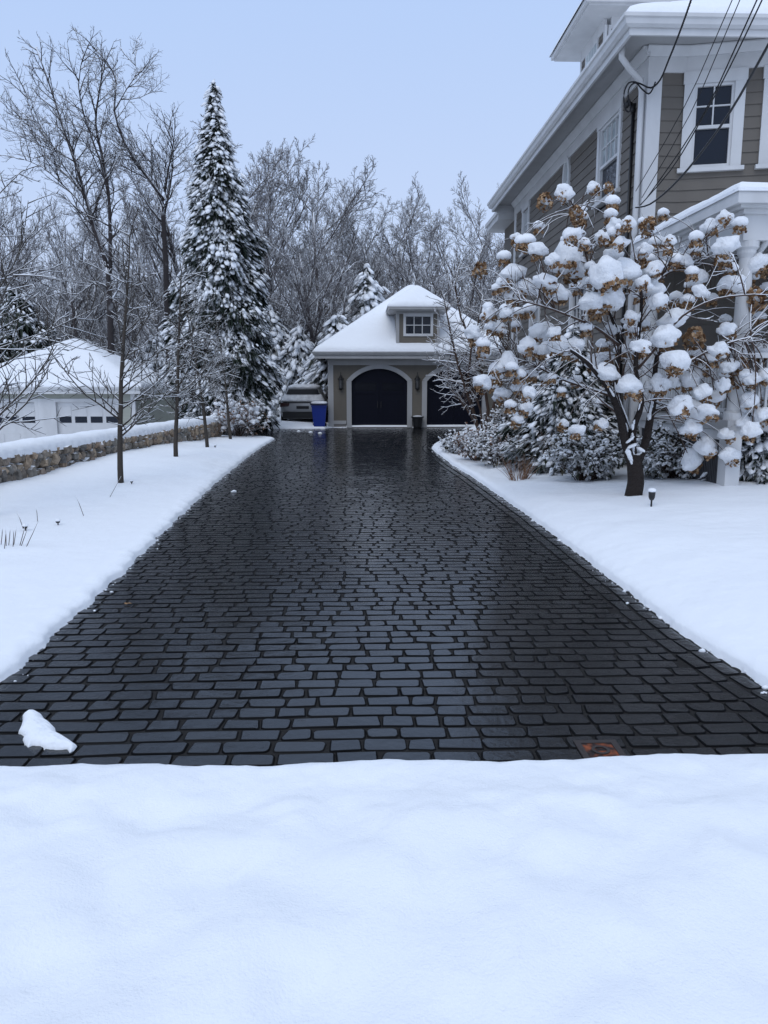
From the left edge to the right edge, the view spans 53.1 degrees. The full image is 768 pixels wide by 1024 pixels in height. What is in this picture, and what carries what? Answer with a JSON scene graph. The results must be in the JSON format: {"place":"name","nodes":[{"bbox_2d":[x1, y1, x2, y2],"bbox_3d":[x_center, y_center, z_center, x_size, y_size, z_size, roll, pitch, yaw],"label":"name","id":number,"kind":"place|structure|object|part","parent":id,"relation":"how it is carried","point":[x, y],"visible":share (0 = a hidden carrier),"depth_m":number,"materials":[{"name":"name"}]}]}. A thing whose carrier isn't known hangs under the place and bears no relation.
{"place":"outdoors","nodes":[
{"label":"outdoors","id":0,"kind":"place"},
{"bbox_2d":[0,0,580,354],"label":"sky","id":1,"kind":"structure","parent":0,"point":[439,90],"materials":[{"name":"blue"}]},
{"bbox_2d":[0,417,767,1023],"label":"snow ground","id":2,"kind":"structure","parent":0,"point":[576,891],"depth_m":2.61,"materials":[{"name":"white snow"}]},
{"bbox_2d":[1,522,37,548],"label":"dry stalks","id":3,"kind":"object","parent":2,"relation":"on","point":[15,535],"visible":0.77,"depth_m":8.06,"materials":[{"name":"brown plant"}]},
{"bbox_2d":[0,287,56,363],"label":"snowy conifer","id":4,"kind":"object","parent":2,"relation":"on","point":[30,327],"visible":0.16,"depth_m":37.63,"materials":[{"name":"green plant"}]},
{"bbox_2d":[4,268,71,343],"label":"bare tree","id":5,"kind":"object","parent":2,"relation":"on","point":[35,285],"visible":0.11,"depth_m":40.45,"materials":[{"name":"plant"}]},
{"bbox_2d":[0,183,84,342],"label":"bare tree","id":6,"kind":"object","parent":2,"relation":"on","point":[26,257],"visible":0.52,"depth_m":40.39,"materials":[{"name":"plant"}]},
{"bbox_2d":[0,170,114,434],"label":"young tree","id":7,"kind":"object","parent":2,"relation":"on","point":[7,385],"visible":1,"depth_m":9.99,"materials":[{"name":"brown plant"}]},
{"bbox_2d":[0,22,151,354],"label":"tree","id":8,"kind":"object","parent":2,"relation":"on","point":[80,185],"visible":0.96,"depth_m":31.59,"materials":[{"name":"brown plant"}]},
{"bbox_2d":[30,234,138,355],"bbox_3d":[-15.767,-9.501,41.047,7.726,10.294,3.974,4,10,25],"label":"bare tree","id":9,"kind":"object","parent":2,"relation":"on","point":[90,323],"visible":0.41,"depth_m":39.92,"materials":[{"name":"plant"}]},
{"bbox_2d":[29,199,139,345],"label":"bare tree","id":10,"kind":"object","parent":2,"relation":"on","point":[88,234],"visible":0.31,"depth_m":44.04,"materials":[{"name":"brown plant"}]},
{"bbox_2d":[0,338,174,442],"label":"neighbour garage","id":11,"kind":"structure","parent":2,"relation":"on","point":[97,417],"depth_m":29.50,"materials":[{"name":"snow"},{"name":"shingle"},{"name":"white siding"}]},
{"bbox_2d":[0,402,36,442],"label":"garage door","id":12,"kind":"structure","parent":11,"relation":"in","point":[10,432],"depth_m":29.51,"materials":[{"name":"white wood"}]},
{"bbox_2d":[57,402,117,433],"bbox_3d":[-11.343,-3.152,29.648,2.360,2.180,0.075,0,9,-2],"label":"garage door","id":13,"kind":"structure","parent":11,"relation":"in","point":[96,417],"depth_m":29.53,"materials":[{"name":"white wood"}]},
{"bbox_2d":[54,166,161,360],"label":"bare tree","id":14,"kind":"object","parent":2,"relation":"on","point":[117,264],"visible":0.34,"depth_m":46.38,"materials":[{"name":"plant"}]},
{"bbox_2d":[0,416,222,482],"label":"stone wall","id":15,"kind":"structure","parent":2,"relation":"on","point":[20,459],"depth_m":15.09,"materials":[{"name":"grey stone"}]},
{"bbox_2d":[41,203,189,482],"bbox_3d":[-4.248,-2.579,12.299,2.167,4.495,2.504,0,9,-2],"label":"young tree","id":16,"kind":"object","parent":2,"relation":"on","point":[119,414],"visible":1,"depth_m":12.36,"materials":[{"name":"brown plant"}]},
{"bbox_2d":[67,25,196,370],"bbox_3d":[-10.719,-12.341,34.764,4.740,18.032,4.955,6,11,32],"label":"tree","id":17,"kind":"object","parent":2,"relation":"on","point":[167,173],"visible":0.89,"depth_m":34.35,"materials":[{"name":"brown plant"}]},
{"bbox_2d":[106,251,171,362],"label":"bare tree","id":18,"kind":"object","parent":2,"relation":"on","point":[143,331],"visible":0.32,"depth_m":38.89,"materials":[{"name":"plant"}]},
{"bbox_2d":[100,136,186,340],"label":"bare tree","id":19,"kind":"object","parent":2,"relation":"on","point":[147,246],"visible":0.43,"depth_m":40.47,"materials":[{"name":"grey plant"}]},
{"bbox_2d":[132,331,181,410],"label":"snowy conifer","id":20,"kind":"object","parent":2,"relation":"on","point":[160,346],"visible":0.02,"depth_m":38.25,"materials":[{"name":"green plant"}]},
{"bbox_2d":[131,249,225,456],"bbox_3d":[-4.112,-3.132,15.659,1.895,4.231,2.040,0,9,-2],"label":"young tree","id":21,"kind":"object","parent":2,"relation":"on","point":[177,405],"visible":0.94,"depth_m":15.57,"materials":[{"name":"brown plant"}]},
{"bbox_2d":[152,282,241,446],"bbox_3d":[-4.635,-3.533,19.025,2.269,4.154,1.969,-2,10,-10],"label":"young tree","id":22,"kind":"object","parent":2,"relation":"on","point":[203,409],"visible":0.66,"depth_m":19.04,"materials":[{"name":"grey plant"}]},
{"bbox_2d":[153,79,286,431],"bbox_3d":[-6.006,-8.980,28.718,4.706,13.375,4.751,6,11,33],"label":"tall evergreen","id":23,"kind":"object","parent":2,"relation":"on","point":[228,246],"visible":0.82,"depth_m":27.73,"materials":[{"name":"green plant"}]},
{"bbox_2d":[152,111,290,325],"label":"bare tree","id":24,"kind":"object","parent":2,"relation":"on","point":[252,215],"visible":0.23,"depth_m":40.37,"materials":[{"name":"grey plant"}]},
{"bbox_2d":[195,313,249,438],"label":"young tree","id":25,"kind":"object","parent":2,"relation":"on","point":[226,407],"visible":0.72,"depth_m":22.97,"materials":[{"name":"grey plant"}]},
{"bbox_2d":[206,394,271,436],"bbox_3d":[-4.774,-3.091,24.735,2.002,1.429,2.346,7,12,35],"label":"shrub","id":26,"kind":"object","parent":2,"relation":"on","point":[248,417],"visible":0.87,"depth_m":24.52,"materials":[{"name":"brown plant"}]},
{"bbox_2d":[0,185,503,355],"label":"woods","id":27,"kind":"object","parent":2,"relation":"on","point":[67,277],"visible":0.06,"depth_m":54.59,"materials":[{"name":"grey plant"}]},
{"bbox_2d":[174,135,350,334],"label":"bare tree","id":28,"kind":"object","parent":2,"relation":"on","point":[297,217],"visible":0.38,"depth_m":44.66,"materials":[{"name":"plant"}]},
{"bbox_2d":[265,305,298,416],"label":"snowy conifer","id":29,"kind":"object","parent":2,"relation":"on","point":[277,330],"visible":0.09,"depth_m":38.16,"materials":[{"name":"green plant"}]},
{"bbox_2d":[272,325,316,416],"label":"snowy conifer","id":30,"kind":"object","parent":2,"relation":"on","point":[298,343],"visible":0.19,"depth_m":37.72,"materials":[{"name":"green plant"}]},
{"bbox_2d":[249,156,355,340],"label":"bare tree","id":31,"kind":"object","parent":2,"relation":"on","point":[271,288],"visible":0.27,"depth_m":40.82,"materials":[{"name":"plant"}]},
{"bbox_2d":[280,384,327,421],"bbox_3d":[-3.483,-4.838,34.389,1.940,1.750,4.575,0,9,-2],"label":"car","id":32,"kind":"object","parent":2,"relation":"on","point":[297,400],"visible":0.6,"depth_m":32.27,"materials":[{"name":"silver metal"}]},
{"bbox_3d":[-3.420,-5.081,32.438,1.400,0.210,0.245,0,9,-2],"label":"rear window","id":33,"kind":"part","parent":32,"relation":"part of","materials":[{"name":"black glass"}]},
{"bbox_2d":[249,191,365,350],"bbox_3d":[-3.437,-9.504,37.506,5.634,11.529,6.574,7,12,37],"label":"bare tree","id":34,"kind":"object","parent":2,"relation":"on","point":[305,301],"visible":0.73,"depth_m":36.81,"materials":[{"name":"plant"}]},
{"bbox_2d":[294,314,348,418],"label":"snowy conifer","id":35,"kind":"object","parent":2,"relation":"on","point":[315,370],"visible":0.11,"depth_m":36.06,"materials":[{"name":"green plant"}]},
{"bbox_2d":[258,144,416,345],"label":"bare tree","id":36,"kind":"object","parent":2,"relation":"on","point":[340,219],"visible":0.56,"depth_m":43.13,"materials":[{"name":"plant"}]},
{"bbox_2d":[285,195,402,336],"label":"bare tree","id":37,"kind":"object","parent":2,"relation":"on","point":[325,248],"visible":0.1,"depth_m":50.40,"materials":[{"name":"plant"}]},
{"bbox_2d":[338,263,390,324],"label":"snowy conifer","id":38,"kind":"object","parent":2,"relation":"on","point":[372,297],"visible":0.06,"depth_m":38.19,"materials":[{"name":"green plant"}]},
{"bbox_2d":[334,196,400,303],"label":"bare tree","id":39,"kind":"object","parent":2,"relation":"on","point":[370,242],"visible":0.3,"depth_m":46.94,"materials":[{"name":"grey plant"}]},
{"bbox_2d":[332,171,454,302],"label":"bare tree","id":40,"kind":"object","parent":2,"relation":"on","point":[409,222],"visible":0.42,"depth_m":47.54,"materials":[{"name":"plant"}]},
{"bbox_2d":[371,203,493,320],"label":"bare tree","id":41,"kind":"object","parent":2,"relation":"on","point":[420,275],"visible":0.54,"depth_m":40.76,"materials":[{"name":"plant"}]},
{"bbox_2d":[438,429,475,453],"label":"shrub","id":42,"kind":"object","parent":2,"relation":"on","point":[448,445],"visible":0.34,"depth_m":19.02,"materials":[{"name":"green plant"}]},
{"bbox_2d":[411,171,503,322],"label":"bare tree","id":43,"kind":"object","parent":2,"relation":"on","point":[471,244],"visible":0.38,"depth_m":47.28,"materials":[{"name":"plant"}]},
{"bbox_2d":[453,422,498,460],"bbox_3d":[2.149,-1.554,17.290,1.257,0.921,1.411,0,9,-2],"label":"shrub","id":44,"kind":"object","parent":2,"relation":"on","point":[462,445],"visible":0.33,"depth_m":17.16,"materials":[{"name":"grey plant"}]},
{"bbox_2d":[422,251,535,433],"bbox_3d":[2.758,-4.494,21.232,3.411,5.325,2.504,0,9,-2],"label":"ornamental tree","id":45,"kind":"object","parent":2,"relation":"on","point":[472,367],"visible":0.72,"depth_m":21.18,"materials":[{"name":"brown plant"}]},
{"bbox_2d":[453,183,504,318],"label":"bare tree","id":46,"kind":"object","parent":2,"relation":"on","point":[486,285],"visible":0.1,"depth_m":49.37,"materials":[{"name":"plant"}]},
{"bbox_2d":[466,419,510,467],"bbox_3d":[2.421,-1.430,16.044,1.489,1.005,1.690,0,9,-2],"label":"shrub","id":47,"kind":"object","parent":2,"relation":"on","point":[484,450],"visible":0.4,"depth_m":15.91,"materials":[{"name":"green plant"}]},
{"bbox_2d":[474,216,503,336],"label":"bare tree","id":48,"kind":"object","parent":2,"relation":"on","point":[485,237],"visible":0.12,"depth_m":39.52,"materials":[{"name":"brown plant"}]},
{"bbox_2d":[478,400,521,428],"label":"shrub","id":49,"kind":"object","parent":2,"relation":"on","point":[502,418],"visible":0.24,"depth_m":20.63,"materials":[{"name":"green plant"}]},
{"bbox_2d":[485,422,543,467],"bbox_3d":[2.869,-1.389,15.443,1.658,1.052,1.556,0,9,-2],"label":"shrub","id":50,"kind":"object","parent":2,"relation":"on","point":[499,443],"visible":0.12,"depth_m":15.24,"materials":[{"name":"grey plant"}]},
{"bbox_2d":[495,455,538,480],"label":"dry grass","id":51,"kind":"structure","parent":2,"relation":"on","point":[525,476],"depth_m":13.35,"materials":[{"name":"brown plant"}]},
{"bbox_2d":[510,423,563,460],"bbox_3d":[3.247,-1.259,14.500,1.587,1.036,1.730,-4,10,-20],"label":"shrub","id":52,"kind":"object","parent":2,"relation":"on","point":[539,444],"depth_m":14.14,"materials":[{"name":"plant"}]},
{"bbox_2d":[493,324,625,475],"bbox_3d":[3.479,-2.019,14.647,2.806,3.047,2.675,0,9,-2],"label":"spruce shrub","id":53,"kind":"object","parent":2,"relation":"on","point":[550,410],"visible":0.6,"depth_m":14.07,"materials":[{"name":"green plant"}]},
{"bbox_2d":[540,424,625,480],"bbox_3d":[3.323,-1.006,12.804,1.475,1.039,1.511,0,9,-2],"label":"round shrub","id":54,"kind":"object","parent":2,"relation":"on","point":[587,457],"visible":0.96,"depth_m":12.46,"materials":[{"name":"green plant"}]},
{"bbox_2d":[464,181,767,495],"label":"hydrangea tree","id":55,"kind":"object","parent":2,"relation":"on","point":[612,273],"visible":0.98,"depth_m":10.11,"materials":[{"name":"white plant"}]},
{"bbox_2d":[485,0,767,485],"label":"house","id":56,"kind":"structure","parent":2,"relation":"on","point":[591,129],"depth_m":13.30,"materials":[{"name":"beige"}]},
{"bbox_2d":[519,200,530,257],"bbox_3d":[4.213,-8.348,22.741,0.200,1.439,1.060,0,9,-2],"label":"window","id":57,"kind":"structure","parent":56,"relation":"in","point":[525,216],"depth_m":22.83,"materials":[{"name":"white glass"}]},
{"bbox_2d":[527,298,540,365],"bbox_3d":[4.265,-5.025,21.723,0.200,1.820,1.360,0,9,-2],"label":"window","id":58,"kind":"structure","parent":56,"relation":"in","point":[537,320],"depth_m":21.62,"materials":[{"name":"white glass"}]},
{"bbox_2d":[561,156,570,205],"bbox_3d":[4.362,-7.886,18.258,0.120,1.061,0.580,0,9,-2],"label":"window","id":59,"kind":"structure","parent":56,"relation":"in","point":[566,175],"depth_m":18.27,"materials":[{"name":"white glass"}]},
{"bbox_2d":[568,276,588,347],"bbox_3d":[4.429,-4.338,17.380,0.162,1.750,1.500,0,9,-2],"label":"window","id":60,"kind":"structure","parent":56,"relation":"in","point":[573,301],"depth_m":17.58,"materials":[{"name":"white glass"}]},
{"bbox_2d":[591,98,623,209],"bbox_3d":[4.467,-7.023,15.210,0.200,1.660,1.560,0,9,-2],"label":"window","id":61,"kind":"structure","parent":56,"relation":"in","point":[609,135],"depth_m":15.24,"materials":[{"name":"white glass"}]},
{"bbox_2d":[633,0,691,88],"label":"overhead cable","id":62,"kind":"object","parent":56,"relation":"attached to","point":[681,27],"visible":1,"depth_m":12.00,"materials":[{"name":"black plastic"}]},
{"bbox_2d":[623,81,655,112],"bbox_3d":[4.322,-7.030,13.023,0.552,0.496,0.025,0,9,-2],"label":"cable loop","id":63,"kind":"object","parent":62,"relation":"hanging from","point":[642,89],"visible":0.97,"depth_m":13.01,"materials":[{"name":"black rubber"}]},
{"bbox_2d":[636,0,731,190],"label":"overhead cable","id":64,"kind":"object","parent":56,"relation":"attached to","point":[691,91],"visible":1,"depth_m":10.84,"materials":[{"name":"black plastic"}]},
{"bbox_2d":[642,0,739,196],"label":"overhead cable","id":65,"kind":"object","parent":56,"relation":"attached to","point":[698,95],"visible":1,"depth_m":10.72,"materials":[{"name":"black plastic"}]},
{"bbox_2d":[639,0,762,205],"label":"overhead cable","id":66,"kind":"object","parent":56,"relation":"attached to","point":[712,99],"visible":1,"depth_m":10.62,"materials":[{"name":"black plastic"}]},
{"bbox_2d":[635,43,767,207],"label":"overhead cable","id":67,"kind":"object","parent":56,"relation":"attached to","point":[725,118],"visible":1,"depth_m":10.57,"materials":[{"name":"black rubber"}]},
{"bbox_2d":[649,0,757,193],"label":"overhead cable","id":68,"kind":"object","parent":56,"relation":"attached to","point":[713,94],"visible":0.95,"depth_m":10.55,"materials":[{"name":"black plastic"}]},
{"bbox_2d":[676,67,748,173],"bbox_3d":[5.622,-6.675,13.160,1.080,1.625,0.200,2,10,12],"label":"window","id":69,"kind":"structure","parent":56,"relation":"in","point":[723,153],"depth_m":13.15,"materials":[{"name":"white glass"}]},
{"bbox_2d":[754,65,767,169],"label":"window","id":70,"kind":"structure","parent":56,"relation":"in","point":[763,142],"depth_m":12.98,"materials":[{"name":"white glass"}]},
{"bbox_2d":[648,488,656,506],"bbox_3d":[3.325,-0.143,9.555,0.100,0.318,0.105,0,9,-2],"label":"garden light","id":71,"kind":"object","parent":2,"relation":"on","point":[651,492],"visible":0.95,"depth_m":9.51,"materials":[{"name":"black metal"}]},
{"bbox_2d":[636,420,693,478],"bbox_3d":[4.509,-0.959,12.115,1.535,0.955,1.493,-7,12,-38],"label":"round shrub","id":72,"kind":"object","parent":2,"relation":"on","point":[662,457],"visible":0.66,"depth_m":11.83,"materials":[{"name":"green plant"}]},
{"bbox_2d":[693,399,767,483],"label":"evergreen shrub","id":73,"kind":"object","parent":2,"relation":"on","point":[754,462],"visible":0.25,"depth_m":10.89,"materials":[{"name":"green plant"}]},
{"bbox_2d":[0,427,767,766],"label":"driveway","id":74,"kind":"structure","parent":0,"point":[328,449],"depth_m":5.28,"materials":[{"name":"black stone"}]},
{"bbox_2d":[18,710,76,752],"bbox_3d":[-1.714,1.107,3.924,0.436,0.056,0.495,0,9,-2],"label":"snow patch","id":75,"kind":"object","parent":74,"relation":"on","point":[36,728],"visible":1,"depth_m":3.82,"materials":[{"name":"white snow"}]},
{"bbox_2d":[310,401,327,426],"bbox_3d":[-2.591,-3.903,30.829,0.680,1.075,0.700,0,9,-2],"label":"wheelie bin","id":76,"kind":"object","parent":74,"relation":"on","point":[319,408],"visible":0.98,"depth_m":30.55,"materials":[{"name":"blue plastic"}]},
{"bbox_2d":[13,441,767,693],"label":"snow crumbs","id":77,"kind":"object","parent":74,"relation":"on","point":[764,687],"visible":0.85,"depth_m":6.10,"materials":[{"name":"white snow"}]},
{"bbox_2d":[312,285,501,427],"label":"garage","id":78,"kind":"structure","parent":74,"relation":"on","point":[379,369],"depth_m":31.12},
{"bbox_2d":[351,369,406,424],"bbox_3d":[-0.191,-4.650,31.348,2.260,2.339,0.130,0,9,-2],"label":"garage door","id":79,"kind":"structure","parent":78,"relation":"in","point":[379,396],"depth_m":31.34,"materials":[{"name":"black paint"}]},
{"bbox_2d":[427,369,481,424],"bbox_3d":[2.868,-4.667,31.448,2.260,2.339,0.130,0,9,-2],"label":"garage door","id":80,"kind":"structure","parent":78,"relation":"in","point":[456,415],"depth_m":31.48,"materials":[{"name":"black paint"}]},
{"bbox_2d":[411,415,423,427],"bbox_3d":[1.354,-3.658,31.104,0.500,0.500,0.500,0,9,-2],"label":"planter","id":81,"kind":"object","parent":74,"relation":"on","point":[417,420],"visible":0.99,"depth_m":30.95,"materials":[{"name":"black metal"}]},
{"bbox_2d":[573,740,626,758],"bbox_3d":[1.047,1.156,3.715,0.210,0.019,0.210,0,9,-2],"label":"utility cover","id":82,"kind":"object","parent":74,"relation":"on","point":[595,748],"visible":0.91,"depth_m":3.73,"materials":[{"name":"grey metal"}]}
]}

